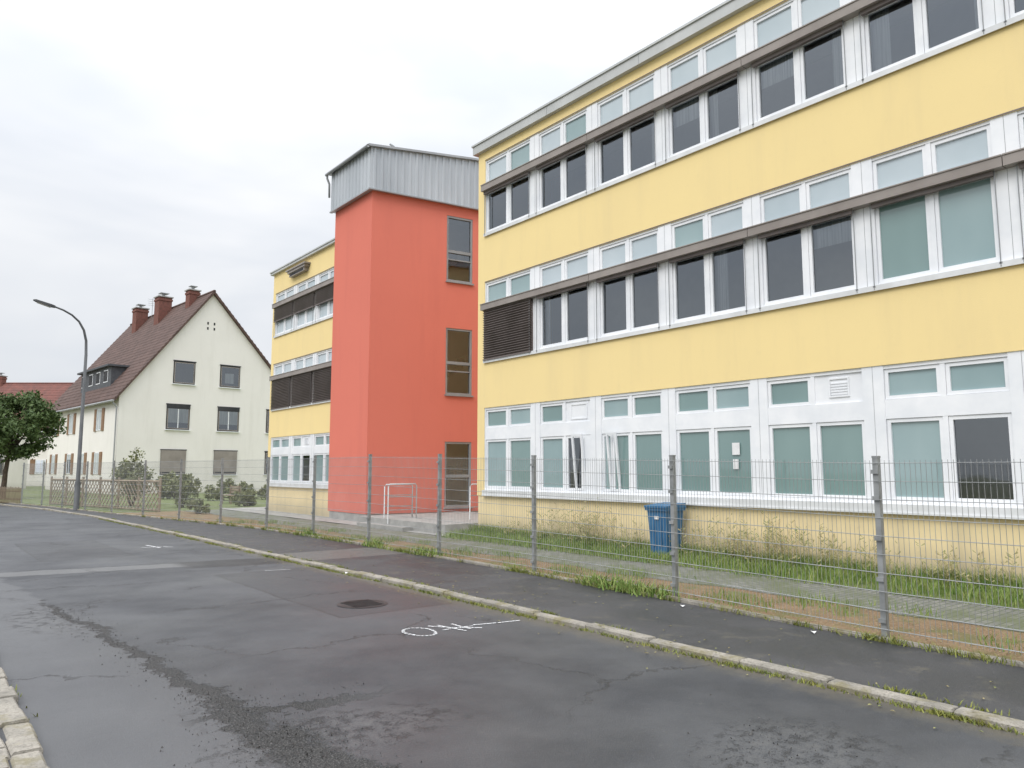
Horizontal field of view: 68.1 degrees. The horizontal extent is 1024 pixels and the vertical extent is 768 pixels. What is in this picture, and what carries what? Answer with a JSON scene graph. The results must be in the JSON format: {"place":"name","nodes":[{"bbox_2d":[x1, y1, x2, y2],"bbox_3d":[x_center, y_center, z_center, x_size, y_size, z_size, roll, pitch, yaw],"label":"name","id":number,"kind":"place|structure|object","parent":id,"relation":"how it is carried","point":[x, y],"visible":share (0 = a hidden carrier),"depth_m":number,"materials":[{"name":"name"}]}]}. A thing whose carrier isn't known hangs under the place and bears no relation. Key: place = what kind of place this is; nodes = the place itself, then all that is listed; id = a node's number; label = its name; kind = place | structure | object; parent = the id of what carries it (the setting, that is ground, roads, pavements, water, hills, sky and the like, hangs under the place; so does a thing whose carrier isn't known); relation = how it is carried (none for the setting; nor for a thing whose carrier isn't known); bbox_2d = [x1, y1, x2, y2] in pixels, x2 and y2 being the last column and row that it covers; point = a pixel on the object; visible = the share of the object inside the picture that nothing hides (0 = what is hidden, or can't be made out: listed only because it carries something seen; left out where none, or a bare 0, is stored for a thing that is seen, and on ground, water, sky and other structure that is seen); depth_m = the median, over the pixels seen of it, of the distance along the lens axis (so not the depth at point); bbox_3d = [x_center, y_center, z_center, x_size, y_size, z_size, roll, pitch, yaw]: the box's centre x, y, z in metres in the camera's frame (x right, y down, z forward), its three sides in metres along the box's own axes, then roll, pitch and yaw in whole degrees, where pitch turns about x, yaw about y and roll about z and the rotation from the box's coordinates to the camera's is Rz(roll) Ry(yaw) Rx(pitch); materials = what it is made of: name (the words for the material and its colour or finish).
{"place":"outdoors","nodes":[
{"label":"outdoors","id":0,"kind":"place"},
{"bbox_2d":[0,728,11,767],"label":"sidewalk","id":1,"kind":"structure","parent":0,"point":[2,736],"depth_m":4.70,"materials":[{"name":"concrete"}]},
{"bbox_2d":[0,486,265,512],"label":"garden lawn","id":2,"kind":"structure","parent":0,"point":[258,504],"depth_m":40.41,"materials":[{"name":"plant"}]},
{"bbox_2d":[0,486,21,502],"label":"picket fence","id":3,"kind":"object","parent":2,"relation":"on","point":[11,493],"visible":0.94,"depth_m":38.17,"materials":[{"name":"brown wood"}]},
{"bbox_2d":[0,434,27,488],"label":"walls","id":4,"kind":"structure","parent":2,"relation":"on","point":[15,473],"depth_m":68.02,"materials":[{"name":"white paint"}]},
{"bbox_2d":[0,459,4,474],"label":"window reveals","id":5,"kind":"structure","parent":4,"relation":"attached to","point":[1,466],"depth_m":66.95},
{"bbox_2d":[0,390,66,497],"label":"deciduous tree","id":6,"kind":"object","parent":2,"relation":"on","point":[36,414],"visible":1,"depth_m":45.08,"materials":[{"name":"green plant"}]},
{"bbox_2d":[26,434,47,485],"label":"walls","id":7,"kind":"structure","parent":2,"relation":"on","point":[42,456],"depth_m":79.31,"materials":[{"name":"white paint"}]},
{"bbox_2d":[0,382,73,426],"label":"roof","id":8,"kind":"structure","parent":7,"relation":"on","point":[52,391],"depth_m":84.71,"materials":[{"name":"red tile"}]},
{"bbox_2d":[0,376,6,385],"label":"chimneys","id":9,"kind":"object","parent":8,"relation":"attached to","point":[3,379],"visible":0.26,"depth_m":85.21,"materials":[{"name":"brick"}]},
{"bbox_2d":[35,460,45,473],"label":"window frames","id":10,"kind":"structure","parent":7,"relation":"attached to","point":[40,466],"depth_m":79.37,"materials":[{"name":"white plastic"}]},
{"bbox_2d":[29,459,46,473],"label":"shutters","id":11,"kind":"object","parent":10,"relation":"attached to","point":[32,462],"visible":0.31,"depth_m":79.35,"materials":[{"name":"brown wood"}]},
{"bbox_2d":[36,460,44,472],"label":"window glass","id":12,"kind":"object","parent":10,"relation":"in","point":[38,463],"visible":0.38,"depth_m":79.39,"materials":[{"name":"grey glass"}]},
{"bbox_2d":[49,476,161,511],"bbox_3d":[-18.258,4.823,33.553,10.931,1.400,0.098,-5,-8,38],"label":"lattice fence","id":13,"kind":"object","parent":2,"relation":"on","point":[99,497],"visible":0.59,"depth_m":32.90,"materials":[{"name":"brown wood"}]},
{"bbox_2d":[111,447,156,505],"bbox_3d":[-17.869,4.330,35.330,2.059,2.812,2.029,0,-6,-1],"label":"garden shrub","id":14,"kind":"object","parent":2,"relation":"on","point":[119,473],"visible":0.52,"depth_m":35.18,"materials":[{"name":"green plant"}]},
{"bbox_2d":[45,295,270,493],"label":"walls","id":15,"kind":"structure","parent":2,"relation":"on","point":[150,391],"depth_m":57.43,"materials":[{"name":"white paint"}]},
{"bbox_2d":[56,399,116,491],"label":"gutter","id":16,"kind":"object","parent":15,"relation":"attached to","point":[102,402],"visible":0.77,"depth_m":53.09,"materials":[{"name":"grey metal"}]},
{"bbox_2d":[49,290,270,410],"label":"roof","id":17,"kind":"structure","parent":15,"relation":"on","point":[139,350],"depth_m":60.01,"materials":[{"name":"brown tile"}]},
{"bbox_2d":[77,364,129,392],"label":"dormer","id":18,"kind":"object","parent":17,"relation":"attached to","point":[115,371],"depth_m":58.33,"materials":[{"name":"grey metal"}]},
{"bbox_2d":[82,370,107,386],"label":"dormer windows","id":19,"kind":"structure","parent":18,"relation":"in","point":[99,379],"depth_m":58.99,"materials":[{"name":"white plastic"}]},
{"bbox_2d":[131,290,200,333],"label":"chimneys","id":20,"kind":"object","parent":17,"relation":"attached to","point":[162,307],"visible":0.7,"depth_m":63.93,"materials":[{"name":"brick"}]},
{"bbox_2d":[131,288,201,309],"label":"chimney caps","id":21,"kind":"object","parent":20,"relation":"on","point":[165,296],"visible":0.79,"depth_m":63.98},
{"bbox_2d":[136,285,197,306],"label":"chimney pots","id":22,"kind":"object","parent":20,"relation":"on","point":[164,294],"visible":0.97,"depth_m":64.26,"materials":[{"name":"grey metal"}]},
{"bbox_2d":[100,360,268,474],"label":"window reveals","id":23,"kind":"structure","parent":15,"relation":"attached to","point":[184,372],"depth_m":57.02,"materials":[{"name":"beige paint"}]},
{"bbox_2d":[49,408,104,474],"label":"shutters","id":24,"kind":"object","parent":23,"relation":"attached to","point":[94,430],"visible":0.67,"depth_m":57.72,"materials":[{"name":"brown wood"}]},
{"bbox_2d":[51,383,268,475],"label":"window frames","id":25,"kind":"structure","parent":23,"relation":"in","point":[165,429],"depth_m":57.95,"materials":[{"name":"white plastic"}]},
{"bbox_2d":[51,410,101,472],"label":"window glass","id":26,"kind":"object","parent":25,"relation":"in","point":[71,429],"visible":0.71,"depth_m":58.26,"materials":[{"name":"grey glass"}]},
{"bbox_2d":[168,373,237,424],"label":"curtains","id":27,"kind":"object","parent":23,"relation":"attached to","point":[183,413],"visible":1,"depth_m":58.20,"materials":[{"name":"white fabric"}]},
{"bbox_2d":[160,362,268,473],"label":"roller shutters","id":28,"kind":"object","parent":23,"relation":"attached to","point":[168,456],"visible":0.84,"depth_m":56.48,"materials":[{"name":"grey plastic"}]},
{"bbox_2d":[153,470,201,498],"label":"garden shrub","id":29,"kind":"object","parent":2,"relation":"on","point":[188,476],"visible":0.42,"depth_m":43.80,"materials":[{"name":"green plant"}]},
{"bbox_2d":[163,477,203,506],"bbox_3d":[-14.794,4.918,34.224,1.528,1.409,1.559,-2,-7,20],"label":"garden shrub","id":30,"kind":"object","parent":2,"relation":"on","point":[183,488],"visible":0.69,"depth_m":33.99,"materials":[{"name":"green plant"}]},
{"bbox_2d":[204,478,266,500],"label":"hedge","id":31,"kind":"object","parent":2,"relation":"on","point":[261,493],"visible":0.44,"depth_m":42.00,"materials":[{"name":"green plant"}]},
{"bbox_2d":[230,486,256,505],"bbox_3d":[-12.412,5.229,35.166,1.003,1.045,1.180,-2,-7,18],"label":"garden shrub","id":32,"kind":"object","parent":2,"relation":"on","point":[245,497],"visible":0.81,"depth_m":34.93,"materials":[{"name":"green plant"}]},
{"bbox_2d":[222,485,240,503],"bbox_3d":[-14.101,5.533,37.979,0.490,0.910,1.600,5,-8,-38],"label":"garden bench","id":33,"kind":"object","parent":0,"point":[239,491],"visible":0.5,"depth_m":38.06,"materials":[{"name":"brown wood"}]},
{"bbox_2d":[219,507,446,535],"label":"concrete yard","id":34,"kind":"structure","parent":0,"point":[322,518],"depth_m":27.11,"materials":[{"name":"grey concrete"}]},
{"bbox_2d":[0,0,725,381],"label":"sky","id":35,"kind":"structure","parent":0,"point":[148,148],"materials":[{"name":"white"}]},
{"bbox_2d":[0,502,863,590],"bbox_3d":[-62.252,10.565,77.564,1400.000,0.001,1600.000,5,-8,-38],"label":"ground","id":36,"kind":"structure","parent":0,"point":[447,536],"depth_m":24.28,"materials":[{"name":"soil"}]},
{"bbox_2d":[0,738,9,767],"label":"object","id":37,"kind":"structure","parent":36,"relation":"on","point":[4,756],"depth_m":4.36,"materials":[{"name":"stone"}]},
{"bbox_2d":[0,667,49,767],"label":"kerb","id":38,"kind":"structure","parent":36,"relation":"on","point":[24,747],"depth_m":4.75,"materials":[{"name":"stone"}]},
{"bbox_2d":[269,486,328,516],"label":"plinth","id":39,"kind":"structure","parent":36,"relation":"on","point":[319,502],"depth_m":29.03,"materials":[{"name":"paint"}]},
{"bbox_2d":[268,244,334,480],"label":"walls","id":40,"kind":"structure","parent":36,"relation":"on","point":[314,418],"depth_m":29.65,"materials":[{"name":"yellow paint"}]},
{"bbox_2d":[271,285,316,469],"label":"guide rails","id":41,"kind":"object","parent":40,"relation":"attached to","point":[314,359],"visible":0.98,"depth_m":30.00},
{"bbox_2d":[269,277,333,380],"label":"blind boxes","id":42,"kind":"object","parent":41,"relation":"attached to","point":[314,288],"visible":0.88,"depth_m":29.37,"materials":[{"name":"grey metal"}]},
{"bbox_2d":[270,266,333,409],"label":"blinds","id":43,"kind":"object","parent":41,"relation":"attached to","point":[298,387],"visible":0.82,"depth_m":29.40,"materials":[{"name":"metal"}]},
{"bbox_2d":[286,261,310,277],"bbox_3d":[-8.555,-4.539,30.255,0.257,0.300,1.900,5,-8,-38],"label":"roof vent box","id":44,"kind":"object","parent":40,"relation":"attached to","point":[305,265],"visible":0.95,"depth_m":30.01,"materials":[{"name":"beige metal"}]},
{"bbox_2d":[269,315,332,488],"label":"sills","id":45,"kind":"structure","parent":40,"relation":"attached to","point":[322,486],"depth_m":29.19,"materials":[{"name":"metal"}]},
{"bbox_2d":[270,267,333,483],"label":"window frames","id":46,"kind":"structure","parent":40,"relation":"attached to","point":[309,446],"depth_m":29.35,"materials":[{"name":"white plastic"}]},
{"bbox_2d":[272,439,328,480],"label":"light blind panes","id":47,"kind":"object","parent":46,"relation":"attached to","point":[285,443],"visible":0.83,"depth_m":30.20,"materials":[{"name":"teal glass"}]},
{"bbox_2d":[276,271,333,374],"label":"pale blind panes","id":48,"kind":"object","parent":46,"relation":"attached to","point":[301,321],"visible":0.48,"depth_m":29.91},
{"bbox_2d":[294,436,329,445],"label":"teal blind panes","id":49,"kind":"object","parent":46,"relation":"attached to","point":[319,441],"visible":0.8,"depth_m":28.15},
{"bbox_2d":[270,238,334,275],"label":"roof fascia","id":50,"kind":"structure","parent":40,"relation":"on","point":[327,244],"depth_m":29.89,"materials":[{"name":"metal"}]},
{"bbox_2d":[325,143,478,520],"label":"stair tower","id":51,"kind":"structure","parent":36,"relation":"on","point":[404,375],"depth_m":25.88,"materials":[{"name":"red paint"}]},
{"bbox_2d":[443,215,473,508],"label":"window frames","id":52,"kind":"structure","parent":51,"relation":"in","point":[469,364],"depth_m":26.59,"materials":[{"name":"brown metal"}]},
{"bbox_2d":[357,512,477,536],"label":"entrance platform","id":53,"kind":"structure","parent":36,"relation":"on","point":[453,525],"depth_m":21.45,"materials":[{"name":"concrete"}]},
{"bbox_2d":[384,484,412,516],"bbox_3d":[-3.369,3.466,22.501,0.988,0.999,0.038,5,-8,-38],"label":"handrail","id":54,"kind":"object","parent":53,"relation":"on","point":[394,495],"visible":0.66,"depth_m":22.58,"materials":[{"name":"metal"}]},
{"bbox_2d":[387,483,416,523],"bbox_3d":[-3.198,3.488,22.121,0.988,1.169,0.038,5,-8,-38],"label":"handrail","id":55,"kind":"object","parent":53,"relation":"on","point":[388,510],"visible":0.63,"depth_m":22.05,"materials":[{"name":"metal"}]},
{"bbox_2d":[469,483,477,519],"bbox_3d":[-0.648,3.419,22.176,1.541,1.019,0.038,6,-9,-42],"label":"handrail","id":56,"kind":"object","parent":53,"relation":"on","point":[470,495],"visible":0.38,"depth_m":21.68,"materials":[{"name":"metal"}]},
{"bbox_2d":[8,502,1023,667],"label":"kerb","id":57,"kind":"structure","parent":36,"relation":"on","point":[776,618],"depth_m":9.17,"materials":[{"name":"stone"}]},
{"bbox_2d":[20,454,1023,655],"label":"metal fence","id":58,"kind":"object","parent":36,"relation":"on","point":[879,538],"visible":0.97,"depth_m":11.12,"materials":[{"name":"metal"}]},
{"bbox_2d":[477,0,1023,495],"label":"walls","id":59,"kind":"structure","parent":36,"relation":"on","point":[937,94],"depth_m":13.54,"materials":[{"name":"yellow paint"}]},
{"bbox_2d":[471,0,951,172],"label":"roof fascia","id":60,"kind":"structure","parent":59,"relation":"on","point":[708,20],"depth_m":16.68,"materials":[{"name":"metal"}]},
{"bbox_2d":[479,496,1023,583],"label":"plinth","id":61,"kind":"structure","parent":59,"relation":"attached to","point":[802,521],"depth_m":12.41,"materials":[{"name":"paint"}]},
{"bbox_2d":[481,13,1023,519],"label":"sills","id":62,"kind":"structure","parent":59,"relation":"attached to","point":[901,509],"depth_m":12.91,"materials":[{"name":"metal"}]},
{"bbox_2d":[484,0,1023,507],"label":"window frames","id":63,"kind":"structure","parent":59,"relation":"attached to","point":[846,396],"depth_m":13.43,"materials":[{"name":"white plastic"}]},
{"bbox_2d":[571,432,621,491],"bbox_3d":[1.829,1.713,16.605,0.165,1.250,1.390,5,-8,-38],"label":"open casement","id":64,"kind":"object","parent":63,"relation":"attached to","point":[608,454],"visible":0.95,"depth_m":16.30,"materials":[{"name":"white plastic"}]},
{"bbox_2d":[489,195,929,495],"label":"teal blind panes","id":65,"kind":"object","parent":63,"relation":"attached to","point":[904,238],"visible":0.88,"depth_m":13.14,"materials":[{"name":"teal glass"}]},
{"bbox_2d":[732,443,739,468],"bbox_3d":[4.105,1.317,13.875,0.005,0.480,0.160,5,-8,-38],"label":"paper notice","id":66,"kind":"object","parent":65,"relation":"attached to","point":[735,448],"visible":0.96,"depth_m":13.87,"materials":[{"name":"white paper"}]},
{"bbox_2d":[490,0,988,285],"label":"pale blind panes","id":67,"kind":"object","parent":63,"relation":"attached to","point":[962,151],"visible":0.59,"depth_m":13.91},
{"bbox_2d":[488,114,1005,497],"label":"light blind panes","id":68,"kind":"object","parent":63,"relation":"attached to","point":[967,224],"visible":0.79,"depth_m":11.40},
{"bbox_2d":[529,0,978,344],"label":"curtains","id":69,"kind":"object","parent":63,"relation":"attached to","point":[834,232],"visible":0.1,"depth_m":13.73,"materials":[{"name":"grey fabric"}]},
{"bbox_2d":[543,0,1023,499],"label":"window panes","id":70,"kind":"object","parent":63,"relation":"in","point":[984,439],"visible":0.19,"depth_m":16.19,"materials":[{"name":"grey glass"}]},
{"bbox_2d":[484,0,1023,493],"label":"guide rails","id":71,"kind":"object","parent":59,"relation":"attached to","point":[744,240],"visible":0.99,"depth_m":13.69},
{"bbox_2d":[480,0,1023,310],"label":"blind boxes","id":72,"kind":"object","parent":71,"relation":"attached to","point":[853,9],"visible":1,"depth_m":13.95,"materials":[{"name":"grey metal"}]},
{"bbox_2d":[483,0,1023,360],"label":"blinds","id":73,"kind":"object","parent":71,"relation":"attached to","point":[507,330],"visible":1,"depth_m":16.31,"materials":[{"name":"metal"}]},
{"bbox_2d":[0,505,1023,767],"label":"road","id":74,"kind":"structure","parent":0,"point":[494,693],"depth_m":6.05,"materials":[{"name":"grey asphalt"}]},
{"bbox_2d":[141,545,517,635],"bbox_3d":[-4.178,3.164,12.826,1.413,0.002,12.128,5,-8,-38],"label":"road marking","id":75,"kind":"object","parent":74,"relation":"on","point":[435,633],"visible":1,"depth_m":8.21,"materials":[{"name":"white paint"}]},
{"bbox_2d":[337,599,387,607],"bbox_3d":[-1.913,2.806,9.684,0.640,0.008,0.640,5,-8,-38],"label":"manhole cover","id":76,"kind":"object","parent":74,"relation":"on","point":[364,603],"visible":1,"depth_m":9.66,"materials":[{"name":"metal"}]},
{"bbox_2d":[33,606,896,767],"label":"asphalt crumbs","id":77,"kind":"object","parent":74,"relation":"on","point":[220,688],"visible":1,"depth_m":4.99,"materials":[{"name":"grey asphalt"}]},
{"bbox_2d":[0,504,1023,733],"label":"kerb","id":78,"kind":"structure","parent":74,"relation":"on","point":[896,697],"depth_m":7.16,"materials":[{"name":"stone"}]},
{"bbox_2d":[15,515,1023,734],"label":"kerb weeds","id":79,"kind":"object","parent":74,"relation":"on","point":[867,636],"visible":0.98,"depth_m":7.42,"materials":[{"name":"green plant"}]},
{"bbox_2d":[146,523,1023,731],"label":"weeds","id":80,"kind":"object","parent":74,"relation":"on","point":[646,609],"visible":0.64,"depth_m":9.04,"materials":[{"name":"green plant"}]},
{"bbox_2d":[0,503,1023,720],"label":"sidewalk","id":81,"kind":"structure","parent":0,"point":[932,675],"depth_m":8.24,"materials":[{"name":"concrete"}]},
{"bbox_2d":[33,299,87,509],"bbox_3d":[-18.966,0.904,31.525,2.160,8.730,0.220,5,-8,-38],"label":"street lamp","id":82,"kind":"object","parent":81,"relation":"on","point":[77,485],"visible":0.94,"depth_m":31.92,"materials":[{"name":"metal"}]},
{"bbox_2d":[123,511,1023,661],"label":"gravel strip","id":83,"kind":"object","parent":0,"point":[689,588],"visible":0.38,"depth_m":8.80,"materials":[{"name":"beige gravel"}]},
{"bbox_2d":[186,499,209,513],"bbox_3d":[-12.012,4.698,29.018,0.743,0.679,2.180,5,-8,-38],"label":"garden shrub","id":84,"kind":"object","parent":83,"relation":"on","point":[196,505],"visible":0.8,"depth_m":28.93,"materials":[{"name":"green plant"}]},
{"bbox_2d":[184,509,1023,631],"bbox_3d":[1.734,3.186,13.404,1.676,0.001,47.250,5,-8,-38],"label":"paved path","id":85,"kind":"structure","parent":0,"point":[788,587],"depth_m":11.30,"materials":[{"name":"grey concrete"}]},
{"bbox_2d":[217,518,1023,654],"bbox_3d":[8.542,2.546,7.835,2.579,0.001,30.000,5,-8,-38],"label":"lawn","id":86,"kind":"structure","parent":0,"point":[889,590],"depth_m":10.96,"materials":[{"name":"plant"}]},
{"bbox_2d":[644,502,686,555],"bbox_3d":[2.929,2.804,14.398,0.630,1.077,0.540,5,-8,-38],"label":"wheelie bin","id":87,"kind":"object","parent":86,"relation":"on","point":[657,526],"visible":0.57,"depth_m":14.26,"materials":[{"name":"blue plastic"}]},
{"bbox_2d":[498,501,1018,587],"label":"dry weeds","id":88,"kind":"object","parent":86,"relation":"on","point":[776,554],"visible":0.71,"depth_m":12.86,"materials":[{"name":"beige plant"}]}
]}

